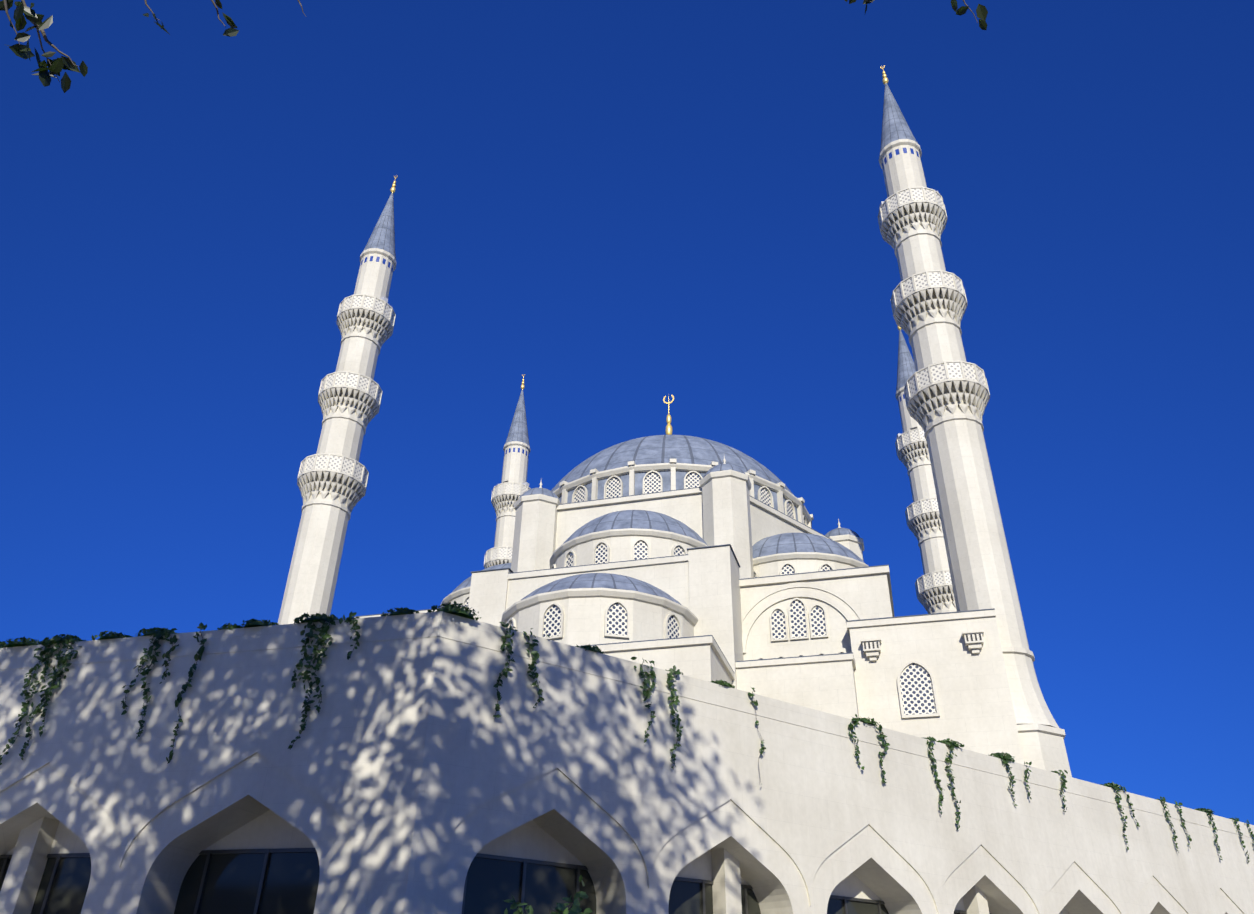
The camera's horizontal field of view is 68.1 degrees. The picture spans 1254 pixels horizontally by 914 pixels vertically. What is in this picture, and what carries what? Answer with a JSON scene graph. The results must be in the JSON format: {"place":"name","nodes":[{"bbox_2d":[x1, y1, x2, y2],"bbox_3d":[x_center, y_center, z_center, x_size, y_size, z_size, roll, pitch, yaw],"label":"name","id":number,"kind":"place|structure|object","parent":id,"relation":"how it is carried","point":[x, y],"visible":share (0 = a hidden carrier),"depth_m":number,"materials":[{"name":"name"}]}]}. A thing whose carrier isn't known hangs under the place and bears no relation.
{"place":"outdoors","nodes":[
{"label":"outdoors","id":0,"kind":"place"},
{"bbox_2d":[0,0,1253,824],"label":"sky","id":1,"kind":"structure","parent":0,"point":[617,207],"materials":[{"name":"blue"}]},
{"label":"ground","id":2,"kind":"structure","parent":0,"visible":0},
{"bbox_2d":[504,875,592,913],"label":"shrub","id":3,"kind":"object","parent":2,"relation":"on","point":[560,908],"visible":1,"depth_m":18.40,"materials":[{"name":"green plant"}]},
{"bbox_2d":[0,611,1253,913],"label":"arcade wall","id":4,"kind":"structure","parent":2,"relation":"on","point":[408,773],"depth_m":22.03,"materials":[{"name":"paint"}]},
{"bbox_2d":[0,636,41,647],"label":"vine","id":5,"kind":"object","parent":4,"relation":"on","point":[23,641],"visible":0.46,"depth_m":23.98,"materials":[{"name":"green plant"}]},
{"bbox_2d":[0,634,85,764],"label":"vine","id":6,"kind":"object","parent":4,"relation":"on","point":[59,639],"visible":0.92,"depth_m":23.19,"materials":[{"name":"green plant"}]},
{"bbox_2d":[91,631,131,639],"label":"vine","id":7,"kind":"object","parent":4,"relation":"on","point":[111,635],"visible":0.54,"depth_m":23.36,"materials":[{"name":"green plant"}]},
{"bbox_2d":[121,627,178,738],"bbox_3d":[-11.579,5.560,22.732,1.519,2.881,1.166,-8,-32,14],"label":"vine","id":8,"kind":"object","parent":4,"relation":"on","point":[157,632],"visible":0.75,"depth_m":22.65,"materials":[{"name":"green plant"}]},
{"bbox_2d":[166,622,206,763],"bbox_3d":[-10.430,5.517,21.954,0.463,3.388,0.208,-8,-32,14],"label":"vine","id":9,"kind":"object","parent":4,"relation":"on","point":[200,651],"visible":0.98,"depth_m":22.10,"materials":[{"name":"green plant"}]},
{"bbox_2d":[217,623,241,629],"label":"vine","id":10,"kind":"object","parent":4,"relation":"on","point":[228,626],"visible":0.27,"depth_m":22.68,"materials":[{"name":"green plant"}]},
{"bbox_2d":[236,618,278,627],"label":"vine","id":11,"kind":"object","parent":4,"relation":"on","point":[254,622],"visible":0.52,"depth_m":22.49,"materials":[{"name":"green plant"}]},
{"bbox_2d":[288,613,338,749],"bbox_3d":[-7.378,5.273,21.698,1.320,3.265,1.259,-8,-32,14],"label":"vine","id":12,"kind":"object","parent":4,"relation":"on","point":[323,618],"visible":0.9,"depth_m":21.60,"materials":[{"name":"green plant"}]},
{"bbox_2d":[278,176,397,624],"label":"minaret","id":13,"kind":"object","parent":4,"relation":"on","point":[332,478],"visible":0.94,"depth_m":60.03,"materials":[{"name":"white stone"}]},
{"bbox_2d":[339,611,359,659],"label":"vine","id":14,"kind":"object","parent":4,"relation":"on","point":[355,627],"visible":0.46,"depth_m":21.69,"materials":[{"name":"green plant"}]},
{"bbox_2d":[381,607,418,616],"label":"vine","id":15,"kind":"object","parent":4,"relation":"on","point":[401,611],"visible":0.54,"depth_m":21.67,"materials":[{"name":"green plant"}]},
{"bbox_2d":[427,601,480,620],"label":"vine","id":16,"kind":"object","parent":4,"relation":"on","point":[459,610],"visible":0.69,"depth_m":21.60,"materials":[{"name":"green plant"}]},
{"bbox_2d":[484,375,530,568],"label":"minaret","id":17,"kind":"object","parent":4,"relation":"on","point":[510,489],"visible":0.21,"depth_m":87.78,"materials":[{"name":"white stone"}]},
{"bbox_2d":[493,621,549,718],"bbox_3d":[-2.639,5.217,22.125,1.475,2.342,0.700,22,-37,-31],"label":"vine","id":18,"kind":"object","parent":4,"relation":"on","point":[532,666],"visible":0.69,"depth_m":22.06,"materials":[{"name":"green plant"}]},
{"bbox_2d":[576,644,603,653],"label":"vine","id":19,"kind":"object","parent":4,"relation":"on","point":[593,648],"visible":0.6,"depth_m":23.60,"materials":[{"name":"green plant"}]},
{"bbox_2d":[354,395,894,718],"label":"mosque","id":20,"kind":"structure","parent":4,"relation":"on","point":[708,560],"depth_m":46.32,"materials":[{"name":"white stone"}]},
{"bbox_2d":[631,657,656,742],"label":"vine","id":21,"kind":"object","parent":4,"relation":"on","point":[648,693],"visible":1,"depth_m":24.11,"materials":[{"name":"green plant"}]},
{"bbox_2d":[665,665,682,767],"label":"vine","id":22,"kind":"object","parent":4,"relation":"on","point":[670,684],"visible":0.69,"depth_m":24.35,"materials":[{"name":"green plant"}]},
{"bbox_2d":[711,680,734,687],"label":"vine","id":23,"kind":"object","parent":4,"relation":"on","point":[723,683],"visible":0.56,"depth_m":25.85,"materials":[{"name":"green plant"}]},
{"bbox_2d":[748,688,765,784],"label":"vine","id":24,"kind":"object","parent":4,"relation":"on","point":[763,748],"visible":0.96,"depth_m":25.95,"materials":[{"name":"green plant"}]},
{"bbox_2d":[848,714,864,769],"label":"vine","id":25,"kind":"object","parent":4,"relation":"on","point":[856,721],"visible":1,"depth_m":28.18,"materials":[{"name":"green plant"}]},
{"bbox_2d":[854,717,889,782],"bbox_3d":[7.397,9.081,28.746,1.268,2.041,1.106,-16,-35,26],"label":"vine","id":26,"kind":"object","parent":4,"relation":"on","point":[871,722],"visible":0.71,"depth_m":28.88,"materials":[{"name":"green plant"}]},
{"bbox_2d":[895,326,956,613],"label":"minaret","id":27,"kind":"object","parent":4,"relation":"on","point":[934,589],"visible":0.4,"depth_m":75.26,"materials":[{"name":"white stone"}]},
{"bbox_2d":[846,608,1024,764],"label":"building wing","id":28,"kind":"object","parent":4,"relation":"on","point":[939,676],"visible":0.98,"depth_m":40.84,"materials":[{"name":"white paint"}]},
{"bbox_2d":[921,736,960,829],"bbox_3d":[10.157,10.613,30.221,1.546,2.921,0.812,22,-37,-31],"label":"vine","id":29,"kind":"object","parent":4,"relation":"on","point":[933,759],"visible":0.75,"depth_m":30.05,"materials":[{"name":"green plant"}]},
{"bbox_2d":[937,739,963,747],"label":"vine","id":30,"kind":"object","parent":4,"relation":"on","point":[955,743],"visible":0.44,"depth_m":31.14,"materials":[{"name":"green plant"}]},
{"bbox_2d":[878,65,1071,776],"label":"minaret","id":31,"kind":"object","parent":4,"relation":"on","point":[946,393],"visible":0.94,"depth_m":48.18,"materials":[{"name":"white stone"}]},
{"bbox_2d":[989,752,1031,805],"bbox_3d":[13.523,11.318,32.540,1.893,1.860,1.179,-2,-31,5],"label":"vine","id":32,"kind":"object","parent":4,"relation":"on","point":[1005,756],"visible":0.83,"depth_m":32.55,"materials":[{"name":"green plant"}]},
{"bbox_2d":[1051,770,1067,813],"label":"vine","id":33,"kind":"object","parent":4,"relation":"on","point":[1063,785],"visible":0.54,"depth_m":34.14,"materials":[{"name":"green plant"}]},
{"bbox_2d":[1100,782,1139,849],"bbox_3d":[19.203,14.100,36.225,1.448,2.601,1.056,19,-35,-27],"label":"vine","id":34,"kind":"object","parent":4,"relation":"on","point":[1113,785],"visible":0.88,"depth_m":36.20,"materials":[{"name":"green plant"}]},
{"bbox_2d":[1156,796,1191,850],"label":"vine","id":35,"kind":"object","parent":4,"relation":"on","point":[1163,799],"visible":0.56,"depth_m":38.08,"materials":[{"name":"green plant"}]},
{"bbox_2d":[1194,808,1222,859],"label":"vine","id":36,"kind":"object","parent":4,"relation":"on","point":[1209,811],"visible":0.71,"depth_m":40.06,"materials":[{"name":"green plant"}]},
{"bbox_2d":[1228,817,1253,862],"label":"vine","id":37,"kind":"object","parent":4,"relation":"on","point":[1238,828],"visible":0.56,"depth_m":41.27,"materials":[{"name":"green plant"}]},
{"bbox_3d":[-7.881,-7.951,6.379,25.047,23.690,15.726,-8,-32,14],"label":"street plane tree","id":38,"kind":"object","parent":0,"visible":0},
{"bbox_2d":[0,0,987,92],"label":"tree branches","id":39,"kind":"object","parent":38,"relation":"on","point":[56,66],"visible":1,"depth_m":4.23,"materials":[{"name":"green plant"}]}
]}

